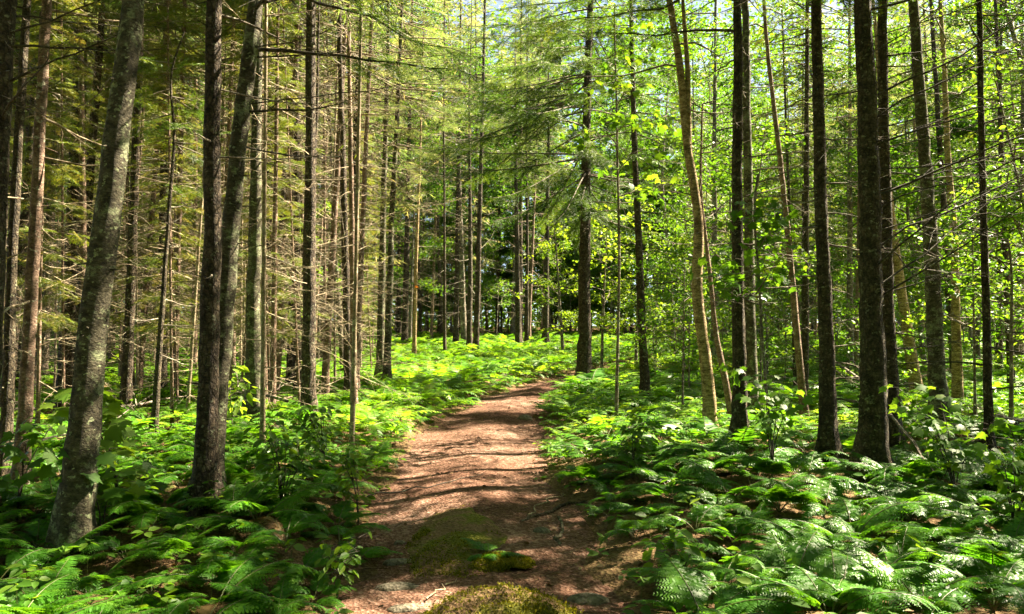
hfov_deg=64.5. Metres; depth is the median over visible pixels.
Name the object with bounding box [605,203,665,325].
maple tree
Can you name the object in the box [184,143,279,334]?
maple tree
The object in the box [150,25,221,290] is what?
spruce tree
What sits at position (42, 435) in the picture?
fern
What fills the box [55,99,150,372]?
spruce tree
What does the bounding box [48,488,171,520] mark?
fern
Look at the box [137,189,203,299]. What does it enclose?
maple tree
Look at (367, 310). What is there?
maple sapling
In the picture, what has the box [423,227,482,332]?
maple tree
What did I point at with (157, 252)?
spruce tree
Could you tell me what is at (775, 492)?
fern
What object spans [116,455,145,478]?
fern
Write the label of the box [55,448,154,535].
leafy shrub
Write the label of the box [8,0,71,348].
spruce tree
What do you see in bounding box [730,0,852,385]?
spruce tree
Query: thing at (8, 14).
spruce tree
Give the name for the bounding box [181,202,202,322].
maple tree
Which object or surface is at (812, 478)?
fern
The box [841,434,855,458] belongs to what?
fern
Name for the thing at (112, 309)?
spruce tree
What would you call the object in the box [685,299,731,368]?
maple sapling
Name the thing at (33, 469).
fern
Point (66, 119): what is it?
spruce tree
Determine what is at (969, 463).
fern
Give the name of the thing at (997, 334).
maple sapling
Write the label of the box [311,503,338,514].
fern
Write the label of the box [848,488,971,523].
fern
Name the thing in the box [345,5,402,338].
spruce tree
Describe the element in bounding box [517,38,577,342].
spruce tree
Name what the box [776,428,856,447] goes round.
fern
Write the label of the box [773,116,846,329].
maple tree
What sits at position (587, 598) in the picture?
stone
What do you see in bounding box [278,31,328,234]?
spruce tree
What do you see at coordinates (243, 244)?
spruce tree
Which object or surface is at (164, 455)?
fern
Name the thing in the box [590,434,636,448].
fern
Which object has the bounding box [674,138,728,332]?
maple tree
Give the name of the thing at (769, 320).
maple sapling
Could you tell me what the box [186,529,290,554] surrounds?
fern
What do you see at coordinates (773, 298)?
maple sapling
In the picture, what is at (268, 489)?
fern
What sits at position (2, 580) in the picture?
fern
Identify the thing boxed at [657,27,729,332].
spruce tree
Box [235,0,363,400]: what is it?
spruce tree
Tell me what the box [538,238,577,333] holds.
maple sapling
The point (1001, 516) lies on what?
fern
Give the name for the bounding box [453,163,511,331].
maple tree
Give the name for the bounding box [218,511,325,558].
fern
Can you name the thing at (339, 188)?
spruce tree
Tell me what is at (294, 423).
fallen log
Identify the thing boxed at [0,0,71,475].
spruce tree
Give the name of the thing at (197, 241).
spruce tree
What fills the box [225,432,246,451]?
fern
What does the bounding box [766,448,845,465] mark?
fern
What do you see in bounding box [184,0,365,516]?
fir tree
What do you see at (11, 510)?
fern
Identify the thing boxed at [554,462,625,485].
fern
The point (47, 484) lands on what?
fern
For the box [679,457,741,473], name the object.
fern
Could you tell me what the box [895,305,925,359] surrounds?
maple sapling
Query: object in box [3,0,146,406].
spruce tree
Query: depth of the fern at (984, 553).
5.08 m
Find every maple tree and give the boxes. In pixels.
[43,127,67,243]
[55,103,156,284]
[115,171,184,331]
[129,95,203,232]
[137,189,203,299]
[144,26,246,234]
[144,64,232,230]
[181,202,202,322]
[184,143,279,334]
[278,48,376,248]
[283,54,379,272]
[305,38,414,234]
[316,206,377,308]
[316,228,375,309]
[317,79,431,290]
[364,0,551,342]
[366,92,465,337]
[385,210,441,331]
[386,191,467,330]
[392,243,430,315]
[402,116,472,331]
[421,186,498,331]
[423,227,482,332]
[434,223,491,311]
[448,28,582,333]
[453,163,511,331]
[481,140,567,326]
[481,242,524,332]
[506,163,604,331]
[523,146,578,330]
[529,229,592,321]
[532,207,598,331]
[535,172,592,332]
[553,40,682,330]
[555,165,611,330]
[559,200,636,330]
[571,218,635,317]
[576,212,635,329]
[578,82,677,330]
[590,146,632,330]
[591,0,771,341]
[591,106,669,331]
[591,204,651,329]
[591,273,616,332]
[592,33,731,353]
[600,0,846,371]
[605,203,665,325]
[609,125,690,333]
[628,96,742,323]
[634,226,688,330]
[638,59,760,249]
[646,3,794,333]
[647,116,801,321]
[665,188,721,301]
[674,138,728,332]
[683,170,731,330]
[710,171,793,307]
[717,75,809,331]
[717,142,828,341]
[719,94,782,329]
[754,0,966,380]
[762,185,814,331]
[769,155,842,330]
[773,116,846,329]
[781,158,856,350]
[786,81,904,333]
[789,111,845,329]
[790,68,913,227]
[809,117,895,331]
[813,26,1016,370]
[828,103,938,328]
[829,66,916,268]
[873,0,1023,383]
[889,119,921,265]
[893,202,922,329]
[894,131,1016,337]
[895,38,1019,339]
[904,81,1020,343]
[923,0,1023,280]
[927,12,1020,342]
[961,64,1020,248]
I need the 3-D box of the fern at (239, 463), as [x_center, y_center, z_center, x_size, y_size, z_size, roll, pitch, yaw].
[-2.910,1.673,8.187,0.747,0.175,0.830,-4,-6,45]
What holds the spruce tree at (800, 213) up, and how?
on the ground
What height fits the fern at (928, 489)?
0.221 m
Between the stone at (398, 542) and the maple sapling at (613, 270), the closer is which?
the stone at (398, 542)
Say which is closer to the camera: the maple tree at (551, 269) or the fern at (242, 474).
the fern at (242, 474)
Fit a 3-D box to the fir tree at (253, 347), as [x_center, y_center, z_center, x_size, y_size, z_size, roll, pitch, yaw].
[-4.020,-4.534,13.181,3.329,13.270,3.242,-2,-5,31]
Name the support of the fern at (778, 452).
on the ground
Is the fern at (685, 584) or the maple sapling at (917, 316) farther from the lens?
the maple sapling at (917, 316)
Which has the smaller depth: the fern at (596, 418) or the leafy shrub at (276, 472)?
the leafy shrub at (276, 472)
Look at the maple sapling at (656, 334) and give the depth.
30.20 m
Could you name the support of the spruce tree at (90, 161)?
on the ground
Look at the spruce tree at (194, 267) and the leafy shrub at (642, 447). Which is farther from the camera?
the spruce tree at (194, 267)
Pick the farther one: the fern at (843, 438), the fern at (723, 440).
the fern at (843, 438)
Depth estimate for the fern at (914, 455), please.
8.26 m
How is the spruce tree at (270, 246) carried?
on the ground
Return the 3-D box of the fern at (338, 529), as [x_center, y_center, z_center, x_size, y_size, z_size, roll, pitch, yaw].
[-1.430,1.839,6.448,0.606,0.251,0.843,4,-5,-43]
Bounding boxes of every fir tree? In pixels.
[41,0,144,566]
[152,0,344,424]
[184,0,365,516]
[187,0,526,487]
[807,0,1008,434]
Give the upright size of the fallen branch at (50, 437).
0.711 m
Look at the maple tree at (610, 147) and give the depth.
55.08 m
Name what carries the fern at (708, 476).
on the ground
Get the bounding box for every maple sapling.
[277,198,342,316]
[331,269,384,350]
[363,269,392,345]
[370,260,409,307]
[459,242,500,307]
[464,241,502,335]
[474,241,514,335]
[484,257,512,324]
[504,268,533,310]
[507,221,600,349]
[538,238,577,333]
[554,251,590,331]
[555,248,601,309]
[559,4,681,420]
[561,197,655,372]
[590,252,628,334]
[591,193,689,369]
[594,233,730,408]
[609,255,677,366]
[626,297,682,374]
[630,155,742,399]
[631,208,717,358]
[645,233,723,387]
[645,301,672,348]
[648,258,708,371]
[649,196,731,366]
[673,116,815,392]
[682,256,728,340]
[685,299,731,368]
[690,174,801,447]
[690,220,801,390]
[691,299,727,345]
[704,250,762,328]
[712,255,792,372]
[726,228,799,374]
[726,297,773,343]
[755,252,800,343]
[755,296,818,381]
[756,305,784,355]
[768,233,817,346]
[770,244,817,322]
[786,259,922,381]
[800,274,839,322]
[831,251,855,344]
[832,193,925,317]
[832,247,894,338]
[832,293,907,376]
[833,274,859,340]
[846,183,1023,416]
[850,222,978,353]
[894,226,981,322]
[894,246,920,330]
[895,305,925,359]
[897,173,1023,417]
[913,216,1018,358]
[918,46,1023,266]
[918,200,1023,341]
[943,222,993,348]
[944,292,1013,348]
[945,216,1015,352]
[954,193,1016,305]
[959,138,1023,322]
[976,275,1023,376]
[987,210,1023,320]
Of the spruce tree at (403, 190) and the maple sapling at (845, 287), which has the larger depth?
the spruce tree at (403, 190)
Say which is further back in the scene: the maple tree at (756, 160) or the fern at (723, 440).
the maple tree at (756, 160)
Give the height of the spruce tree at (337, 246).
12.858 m
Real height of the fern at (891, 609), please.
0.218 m
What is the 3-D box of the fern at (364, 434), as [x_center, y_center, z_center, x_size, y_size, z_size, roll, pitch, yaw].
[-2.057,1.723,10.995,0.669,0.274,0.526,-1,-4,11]
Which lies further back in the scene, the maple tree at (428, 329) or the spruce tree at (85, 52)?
the maple tree at (428, 329)
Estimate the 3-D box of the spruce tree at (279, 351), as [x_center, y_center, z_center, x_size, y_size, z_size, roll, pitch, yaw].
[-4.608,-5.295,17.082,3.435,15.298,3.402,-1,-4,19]
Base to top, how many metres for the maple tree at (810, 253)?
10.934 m
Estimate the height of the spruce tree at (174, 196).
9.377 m
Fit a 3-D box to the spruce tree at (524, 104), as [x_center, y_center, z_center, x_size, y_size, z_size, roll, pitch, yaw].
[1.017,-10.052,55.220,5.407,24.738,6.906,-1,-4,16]
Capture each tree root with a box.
[520,500,586,520]
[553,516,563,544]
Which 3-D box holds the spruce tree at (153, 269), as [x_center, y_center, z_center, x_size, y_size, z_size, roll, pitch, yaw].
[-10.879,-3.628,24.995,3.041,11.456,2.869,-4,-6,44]
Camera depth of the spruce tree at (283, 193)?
19.98 m
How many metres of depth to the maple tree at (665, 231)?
31.91 m
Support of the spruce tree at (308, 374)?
on the ground
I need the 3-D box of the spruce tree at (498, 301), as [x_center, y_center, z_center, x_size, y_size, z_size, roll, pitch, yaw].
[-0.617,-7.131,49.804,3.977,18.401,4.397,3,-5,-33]
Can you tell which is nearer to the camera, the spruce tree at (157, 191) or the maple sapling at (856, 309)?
the maple sapling at (856, 309)
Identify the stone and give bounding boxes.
[374,582,417,591]
[383,558,412,565]
[387,603,426,612]
[393,540,404,544]
[517,414,532,420]
[533,527,550,533]
[566,592,609,604]
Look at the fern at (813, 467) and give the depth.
8.30 m
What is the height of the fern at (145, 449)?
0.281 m
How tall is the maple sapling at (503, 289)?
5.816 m
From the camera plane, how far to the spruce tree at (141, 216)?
29.18 m
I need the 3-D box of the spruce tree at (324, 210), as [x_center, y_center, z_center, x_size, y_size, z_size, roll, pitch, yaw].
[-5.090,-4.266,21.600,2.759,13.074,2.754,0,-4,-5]
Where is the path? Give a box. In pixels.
[332,359,657,613]
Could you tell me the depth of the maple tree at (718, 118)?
41.87 m
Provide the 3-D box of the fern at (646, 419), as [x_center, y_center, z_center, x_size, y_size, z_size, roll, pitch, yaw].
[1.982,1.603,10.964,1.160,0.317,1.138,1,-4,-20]
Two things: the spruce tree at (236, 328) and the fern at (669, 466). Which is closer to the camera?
the fern at (669, 466)
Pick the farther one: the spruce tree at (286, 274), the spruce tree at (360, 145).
the spruce tree at (360, 145)
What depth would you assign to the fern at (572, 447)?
9.49 m
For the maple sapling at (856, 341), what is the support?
on the ground
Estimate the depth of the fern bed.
18.39 m
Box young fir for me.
[114,32,246,435]
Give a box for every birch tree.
[543,0,755,433]
[644,90,751,418]
[656,0,842,420]
[825,0,966,392]
[838,0,1018,411]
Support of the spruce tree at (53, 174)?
on the ground
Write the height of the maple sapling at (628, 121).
7.162 m
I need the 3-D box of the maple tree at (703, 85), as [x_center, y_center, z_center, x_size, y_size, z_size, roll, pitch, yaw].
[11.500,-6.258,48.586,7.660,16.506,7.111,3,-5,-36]
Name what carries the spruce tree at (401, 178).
on the ground
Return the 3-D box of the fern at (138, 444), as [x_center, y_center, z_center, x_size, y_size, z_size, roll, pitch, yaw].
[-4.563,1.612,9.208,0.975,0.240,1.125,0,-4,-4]
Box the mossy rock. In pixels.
[419,582,583,613]
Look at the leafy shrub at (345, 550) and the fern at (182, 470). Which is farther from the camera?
the fern at (182, 470)
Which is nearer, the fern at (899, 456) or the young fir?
the fern at (899, 456)
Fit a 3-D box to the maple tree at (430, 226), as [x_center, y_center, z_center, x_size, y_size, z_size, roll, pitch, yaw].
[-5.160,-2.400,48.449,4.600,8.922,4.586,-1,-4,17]
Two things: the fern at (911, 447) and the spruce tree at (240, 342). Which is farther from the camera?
the spruce tree at (240, 342)
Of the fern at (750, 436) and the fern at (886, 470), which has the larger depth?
the fern at (750, 436)
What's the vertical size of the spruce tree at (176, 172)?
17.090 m
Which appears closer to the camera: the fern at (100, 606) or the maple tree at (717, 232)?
the fern at (100, 606)
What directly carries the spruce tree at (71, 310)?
on the ground
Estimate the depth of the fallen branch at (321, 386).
15.68 m
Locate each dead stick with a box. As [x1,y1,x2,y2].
[367,473,482,496]
[426,578,456,599]
[527,493,566,515]
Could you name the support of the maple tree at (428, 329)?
on the ground
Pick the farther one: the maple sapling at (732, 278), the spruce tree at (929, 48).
the spruce tree at (929, 48)
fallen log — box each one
[225,422,296,450]
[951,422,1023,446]
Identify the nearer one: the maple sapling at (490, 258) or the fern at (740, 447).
the fern at (740, 447)
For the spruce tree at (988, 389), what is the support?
on the ground
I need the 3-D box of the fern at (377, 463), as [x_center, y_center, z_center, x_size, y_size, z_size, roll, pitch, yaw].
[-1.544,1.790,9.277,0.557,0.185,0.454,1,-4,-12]
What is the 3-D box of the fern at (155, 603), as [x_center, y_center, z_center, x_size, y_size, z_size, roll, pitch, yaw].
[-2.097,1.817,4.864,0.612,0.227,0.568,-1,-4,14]
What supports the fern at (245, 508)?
on the ground
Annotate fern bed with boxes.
[0,326,1023,442]
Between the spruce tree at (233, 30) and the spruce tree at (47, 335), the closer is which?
the spruce tree at (233, 30)
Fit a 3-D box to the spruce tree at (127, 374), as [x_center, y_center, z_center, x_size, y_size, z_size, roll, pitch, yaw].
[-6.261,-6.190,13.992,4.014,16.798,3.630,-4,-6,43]
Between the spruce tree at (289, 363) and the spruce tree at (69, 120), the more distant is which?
the spruce tree at (69, 120)
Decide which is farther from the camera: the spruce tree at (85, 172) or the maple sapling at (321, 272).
the maple sapling at (321, 272)
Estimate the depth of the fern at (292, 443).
9.88 m
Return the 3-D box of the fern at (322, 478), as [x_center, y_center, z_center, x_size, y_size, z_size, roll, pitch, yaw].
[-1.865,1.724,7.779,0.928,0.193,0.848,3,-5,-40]
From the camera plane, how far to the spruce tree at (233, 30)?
14.36 m
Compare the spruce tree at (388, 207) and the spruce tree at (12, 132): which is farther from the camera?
the spruce tree at (388, 207)
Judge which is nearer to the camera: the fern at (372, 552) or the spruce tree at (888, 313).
the fern at (372, 552)
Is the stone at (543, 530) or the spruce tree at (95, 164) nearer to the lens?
the stone at (543, 530)
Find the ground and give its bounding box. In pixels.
[0,322,1023,613]
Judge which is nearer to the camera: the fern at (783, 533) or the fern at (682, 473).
the fern at (783, 533)
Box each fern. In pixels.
[0,452,126,474]
[0,468,40,479]
[0,484,53,522]
[0,489,98,522]
[0,515,132,578]
[0,518,53,548]
[0,521,34,558]
[0,547,78,583]
[0,556,110,610]
[0,574,112,613]
[0,578,33,586]
[7,460,133,510]
[8,499,125,535]
[14,429,102,448]
[26,587,164,613]
[31,433,64,453]
[31,449,59,467]
[33,447,62,467]
[39,423,67,440]
[47,534,182,562]
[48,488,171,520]
[55,594,137,613]
[60,572,138,613]
[61,441,151,451]
[67,547,162,591]
[97,488,197,535]
[98,453,142,469]
[98,570,204,613]
[101,438,164,462]
[102,417,163,439]
[102,460,169,478]
[103,428,165,445]
[112,523,239,560]
[113,592,206,613]
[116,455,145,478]
[120,548,326,595]
[125,412,170,432]
[129,484,225,507]
[130,431,181,445]
[130,596,298,613]
[134,428,193,445]
[134,448,192,463]
[137,436,193,455]
[140,452,193,472]
[145,478,187,509]
[147,510,232,540]
[151,468,191,487]
[156,432,235,444]
[158,556,290,613]
[159,425,191,435]
[163,435,242,458]
[169,452,240,473]
[170,423,242,433]
[173,467,310,515]
[175,415,275,440]
[175,483,329,546]
[178,461,255,477]
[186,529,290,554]
[190,459,312,484]
[207,573,330,613]
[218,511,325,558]
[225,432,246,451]
[225,445,271,459]
[225,447,288,474]
[227,423,304,452]
[228,415,309,444]
[232,439,287,458]
[238,585,316,613]
[240,455,303,468]
[245,473,303,492]
[250,427,331,443]
[251,427,338,450]
[251,460,317,471]
[252,473,353,502]
[265,498,328,518]
[270,451,343,464]
[278,544,339,589]
[282,470,377,498]
[283,461,348,477]
[293,570,355,607]
[297,423,348,432]
[298,500,386,541]
[299,522,390,547]
[302,444,404,471]
[309,461,365,476]
[311,436,360,452]
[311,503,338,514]
[324,478,361,500]
[326,443,369,458]
[334,541,404,566]
[337,424,383,440]
[355,435,402,446]
[355,445,409,454]
[356,440,400,468]
[361,457,399,470]
[461,538,523,560]
[533,440,576,457]
[537,437,620,460]
[543,437,569,447]
[543,450,585,462]
[553,465,593,485]
[554,421,616,450]
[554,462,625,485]
[575,501,635,515]
[577,414,644,438]
[581,449,688,480]
[585,425,647,441]
[585,472,631,489]
[585,478,644,507]
[588,442,703,467]
[589,445,648,462]
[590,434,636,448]
[600,517,668,545]
[602,442,658,446]
[605,502,684,531]
[609,445,678,469]
[614,484,704,504]
[617,412,695,436]
[627,413,689,443]
[628,551,804,598]
[629,428,701,455]
[630,529,722,558]
[633,457,706,491]
[633,587,714,613]
[634,562,689,585]
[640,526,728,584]
[643,458,710,472]
[643,505,750,533]
[645,449,729,466]
[648,417,723,442]
[653,553,765,613]
[658,417,720,435]
[663,415,730,435]
[668,548,771,591]
[671,432,713,448]
[672,474,740,490]
[674,430,744,471]
[677,458,789,512]
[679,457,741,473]
[683,486,751,517]
[684,416,718,443]
[686,539,767,561]
[695,510,792,549]
[699,575,841,612]
[701,608,790,613]
[702,424,791,451]
[702,530,884,605]
[704,437,764,465]
[709,444,813,468]
[711,453,819,479]
[711,564,938,613]
[716,427,756,431]
[719,501,784,536]
[724,518,865,554]
[731,428,804,449]
[733,473,830,514]
[739,432,801,457]
[743,474,875,519]
[745,516,849,547]
[747,539,884,579]
[751,424,809,446]
[751,451,873,480]
[755,518,870,544]
[760,607,836,613]
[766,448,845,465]
[769,548,923,611]
[772,421,809,435]
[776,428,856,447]
[777,502,928,555]
[788,438,815,452]
[789,474,878,503]
[789,496,923,536]
[797,462,845,472]
[803,427,857,437]
[805,551,968,600]
[818,476,935,522]
[832,449,951,487]
[833,459,848,466]
[833,522,956,570]
[840,435,854,445]
[840,542,1019,613]
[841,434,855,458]
[844,446,936,465]
[844,546,951,588]
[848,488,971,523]
[868,480,969,504]
[869,475,948,485]
[869,482,981,512]
[877,509,1002,547]
[877,606,907,613]
[890,438,934,451]
[890,448,989,482]
[890,554,1023,613]
[901,457,980,480]
[903,426,922,438]
[903,471,1021,493]
[907,540,993,556]
[911,492,1009,538]
[912,446,975,454]
[916,440,1000,478]
[918,534,1023,572]
[920,451,1023,491]
[920,481,1005,500]
[934,435,971,445]
[936,482,1020,510]
[937,539,1023,575]
[938,513,1023,551]
[939,455,991,466]
[942,417,982,436]
[942,419,1020,444]
[945,457,1023,492]
[946,413,999,427]
[947,533,1023,556]
[954,509,1013,524]
[958,501,1020,528]
[970,419,1021,432]
[970,490,1023,524]
[971,443,1023,478]
[973,418,1023,441]
[979,593,1022,612]
[987,589,1007,601]
[990,497,1023,517]
[996,438,1023,459]
[1005,419,1023,427]
[1005,535,1023,556]
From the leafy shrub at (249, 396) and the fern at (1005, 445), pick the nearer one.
the fern at (1005, 445)
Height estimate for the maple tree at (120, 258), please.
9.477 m
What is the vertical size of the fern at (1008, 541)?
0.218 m
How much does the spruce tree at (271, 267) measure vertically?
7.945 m
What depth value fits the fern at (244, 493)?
6.88 m
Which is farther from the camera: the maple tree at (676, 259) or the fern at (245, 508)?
the maple tree at (676, 259)
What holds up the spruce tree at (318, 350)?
on the ground
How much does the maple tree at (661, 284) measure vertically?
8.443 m
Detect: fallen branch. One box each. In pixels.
[35,374,186,442]
[122,392,196,412]
[150,358,300,405]
[276,365,367,401]
[662,373,722,392]
[793,380,858,402]
[809,345,948,493]
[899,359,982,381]
[899,374,968,408]
[976,404,1023,434]
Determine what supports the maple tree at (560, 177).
on the ground
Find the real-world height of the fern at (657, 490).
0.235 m
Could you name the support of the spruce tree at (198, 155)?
on the ground
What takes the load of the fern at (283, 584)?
on the ground
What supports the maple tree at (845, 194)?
on the ground
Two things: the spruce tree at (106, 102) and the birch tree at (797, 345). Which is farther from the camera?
the spruce tree at (106, 102)
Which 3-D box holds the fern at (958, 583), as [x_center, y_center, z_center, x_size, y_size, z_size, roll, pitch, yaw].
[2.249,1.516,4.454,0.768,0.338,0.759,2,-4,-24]
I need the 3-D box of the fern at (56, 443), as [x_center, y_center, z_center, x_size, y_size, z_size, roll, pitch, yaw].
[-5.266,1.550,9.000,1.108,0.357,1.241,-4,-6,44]
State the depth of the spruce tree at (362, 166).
26.93 m
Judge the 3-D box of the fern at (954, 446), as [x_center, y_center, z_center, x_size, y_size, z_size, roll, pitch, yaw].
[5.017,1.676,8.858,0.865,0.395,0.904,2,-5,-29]
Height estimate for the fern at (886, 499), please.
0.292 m
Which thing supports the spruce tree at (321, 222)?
on the ground
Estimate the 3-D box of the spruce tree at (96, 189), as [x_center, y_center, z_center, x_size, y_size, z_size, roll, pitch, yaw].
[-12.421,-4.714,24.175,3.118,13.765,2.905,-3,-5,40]
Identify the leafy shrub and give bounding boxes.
[0,416,66,519]
[37,387,150,524]
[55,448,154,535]
[227,366,265,426]
[243,416,343,513]
[271,396,343,462]
[314,532,371,597]
[327,449,374,524]
[595,407,678,477]
[719,362,815,477]
[878,382,1009,500]
[972,431,1023,517]
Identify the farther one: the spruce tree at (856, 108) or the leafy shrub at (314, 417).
the spruce tree at (856, 108)
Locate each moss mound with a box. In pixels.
[403,503,507,579]
[467,550,535,572]
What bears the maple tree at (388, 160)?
on the ground
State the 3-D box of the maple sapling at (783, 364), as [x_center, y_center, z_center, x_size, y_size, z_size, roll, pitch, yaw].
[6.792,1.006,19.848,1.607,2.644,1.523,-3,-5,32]
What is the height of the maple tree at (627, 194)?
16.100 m
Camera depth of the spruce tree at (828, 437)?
9.61 m
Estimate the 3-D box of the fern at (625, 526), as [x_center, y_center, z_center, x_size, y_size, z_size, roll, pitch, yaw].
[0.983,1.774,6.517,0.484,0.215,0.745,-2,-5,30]
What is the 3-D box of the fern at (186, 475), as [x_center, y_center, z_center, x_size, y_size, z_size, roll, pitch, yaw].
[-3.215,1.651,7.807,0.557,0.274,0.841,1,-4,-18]
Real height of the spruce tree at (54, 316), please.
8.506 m
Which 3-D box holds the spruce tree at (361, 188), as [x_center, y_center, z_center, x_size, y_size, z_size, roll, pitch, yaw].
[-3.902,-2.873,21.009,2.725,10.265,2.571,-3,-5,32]
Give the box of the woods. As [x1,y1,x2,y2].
[52,0,1023,331]
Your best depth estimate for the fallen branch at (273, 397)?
14.34 m
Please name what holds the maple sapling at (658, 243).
on the ground
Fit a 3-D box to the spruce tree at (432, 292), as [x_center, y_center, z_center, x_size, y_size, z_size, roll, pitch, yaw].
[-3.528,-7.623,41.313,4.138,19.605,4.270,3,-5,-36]
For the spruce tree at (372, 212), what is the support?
on the ground
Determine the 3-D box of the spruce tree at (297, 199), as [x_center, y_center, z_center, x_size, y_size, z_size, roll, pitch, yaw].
[-4.923,-5.608,18.092,3.453,15.938,3.216,3,-5,-38]
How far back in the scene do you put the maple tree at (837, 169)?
51.16 m
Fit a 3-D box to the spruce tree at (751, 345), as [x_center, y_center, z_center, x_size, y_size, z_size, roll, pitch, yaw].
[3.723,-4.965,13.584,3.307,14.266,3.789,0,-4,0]
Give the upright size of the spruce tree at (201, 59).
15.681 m
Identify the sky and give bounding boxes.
[57,0,1019,326]
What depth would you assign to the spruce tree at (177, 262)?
17.45 m
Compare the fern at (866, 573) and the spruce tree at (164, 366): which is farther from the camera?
the spruce tree at (164, 366)
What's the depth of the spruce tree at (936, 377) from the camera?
11.54 m
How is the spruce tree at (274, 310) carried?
on the ground
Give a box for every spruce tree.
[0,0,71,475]
[0,0,155,414]
[0,0,269,524]
[1,0,108,385]
[2,0,189,506]
[2,88,76,386]
[3,0,56,378]
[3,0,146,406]
[3,0,175,430]
[3,0,185,381]
[3,4,116,388]
[3,31,89,344]
[3,36,69,328]
[3,117,53,375]
[6,11,125,372]
[7,2,88,379]
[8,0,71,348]
[8,0,94,294]
[11,0,164,377]
[12,0,172,409]
[13,1,158,381]
[13,5,112,387]
[16,8,104,207]
[18,22,108,389]
[23,39,69,180]
[24,19,144,374]
[42,0,205,417]
[43,156,65,335]
[44,0,199,378]
[45,6,151,320]
[45,32,111,310]
[45,54,125,382]
[46,4,192,366]
[48,7,115,336]
[49,87,124,357]
[54,104,125,326]
[55,0,195,387]
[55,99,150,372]
[60,8,144,356]
[60,8,155,354]
[74,0,240,427]
[78,0,193,407]
[86,1,205,383]
[92,0,234,390]
[97,0,235,371]
[97,30,190,359]
[100,0,245,386]
[103,27,180,347]
[106,0,247,388]
[108,121,151,338]
[109,3,203,375]
[109,36,239,404]
[113,49,202,371]
[114,0,292,418]
[114,3,225,365]
[115,44,198,364]
[116,140,187,349]
[119,1,202,366]
[119,65,202,351]
[121,1,244,367]
[121,35,158,306]
[122,31,199,338]
[124,133,158,336]
[129,36,185,340]
[136,0,353,449]
[138,93,201,345]
[144,0,301,370]
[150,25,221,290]
[175,10,281,384]
[176,65,203,330]
[176,65,239,348]
[177,1,343,379]
[178,4,283,373]
[179,7,248,360]
[179,49,250,348]
[180,126,203,346]
[181,9,250,361]
[181,153,225,341]
[182,0,332,398]
[182,0,344,400]
[186,0,300,393]
[188,22,246,324]
[190,28,260,324]
[192,0,342,408]
[193,13,304,348]
[197,0,414,421]
[198,43,249,330]
[199,46,287,364]
[201,21,250,298]
[204,0,379,389]
[222,50,281,355]
[223,0,366,393]
[224,5,374,394]
[230,0,347,355]
[232,3,340,381]
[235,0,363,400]
[236,135,288,360]
[236,174,247,320]
[238,117,250,352]
[244,0,458,447]
[245,18,334,351]
[248,0,455,354]
[250,36,346,250]
[263,0,370,327]
[263,19,353,362]
[266,0,422,406]
[268,0,411,401]
[271,2,420,404]
[278,5,399,373]
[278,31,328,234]
[282,47,341,346]
[283,2,354,357]
[283,2,364,373]
[283,4,363,359]
[285,11,371,350]
[286,15,352,249]
[290,1,374,360]
[294,0,395,370]
[299,0,439,388]
[301,18,379,341]
[302,3,363,360]
[316,1,391,380]
[316,43,347,316]
[316,115,340,342]
[317,16,401,368]
[317,38,369,334]
[319,0,399,331]
[319,0,461,378]
[319,3,413,366]
[320,85,389,351]
[327,87,378,338]
[329,4,402,324]
[329,21,381,332]
[331,25,393,331]
[332,129,409,373]
[332,170,367,348]
[333,0,488,380]
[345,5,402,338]
[347,2,415,330]
[347,7,406,323]
[359,159,378,357]
[361,169,395,356]
[362,0,463,343]
[371,0,450,336]
[374,43,416,303]
[375,55,430,317]
[377,4,431,331]
[384,3,431,330]
[388,9,448,353]
[394,1,465,336]
[394,43,455,333]
[396,0,475,338]
[396,0,514,343]
[397,0,697,378]
[403,80,456,322]
[405,56,471,331]
[406,0,480,353]
[425,0,530,349]
[431,23,503,324]
[433,0,510,332]
[435,0,506,350]
[437,22,500,323]
[437,35,483,333]
[465,35,514,332]
[467,46,525,333]
[471,31,549,342]
[472,0,564,334]
[474,127,524,332]
[497,0,574,338]
[498,0,544,324]
[498,48,561,342]
[500,0,843,448]
[502,0,564,331]
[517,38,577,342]
[518,42,573,333]
[547,0,706,395]
[653,0,729,349]
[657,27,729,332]
[661,0,835,422]
[682,58,731,322]
[686,0,920,464]
[703,0,781,333]
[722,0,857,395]
[728,103,771,338]
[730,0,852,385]
[753,89,796,335]
[755,2,846,352]
[760,33,836,341]
[766,2,857,343]
[777,0,1023,450]
[787,16,847,337]
[789,50,847,239]
[809,1,913,380]
[810,77,857,338]
[817,0,1023,482]
[829,36,903,203]
[830,8,917,258]
[874,0,1019,372]
[887,0,1023,451]
[887,3,969,327]
[888,0,968,340]
[889,0,990,334]
[889,24,924,324]
[896,27,941,292]
[915,0,990,327]
[927,0,1023,387]
[936,0,1019,359]
[940,0,1023,368]
[984,31,1016,277]
[990,30,1020,276]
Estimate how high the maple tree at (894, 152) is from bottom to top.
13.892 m
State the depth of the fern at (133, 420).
11.12 m
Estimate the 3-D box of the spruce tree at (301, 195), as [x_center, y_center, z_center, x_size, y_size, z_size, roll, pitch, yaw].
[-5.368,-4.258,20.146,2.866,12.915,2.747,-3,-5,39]
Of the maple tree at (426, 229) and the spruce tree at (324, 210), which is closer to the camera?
the spruce tree at (324, 210)
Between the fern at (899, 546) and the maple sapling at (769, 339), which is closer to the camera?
the fern at (899, 546)
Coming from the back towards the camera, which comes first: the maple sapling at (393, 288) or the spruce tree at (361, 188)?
the maple sapling at (393, 288)
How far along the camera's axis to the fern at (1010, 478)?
7.54 m
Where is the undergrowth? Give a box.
[0,338,1023,613]
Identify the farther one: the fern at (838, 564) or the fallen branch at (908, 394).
the fallen branch at (908, 394)
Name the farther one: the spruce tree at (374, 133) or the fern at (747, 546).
the spruce tree at (374, 133)

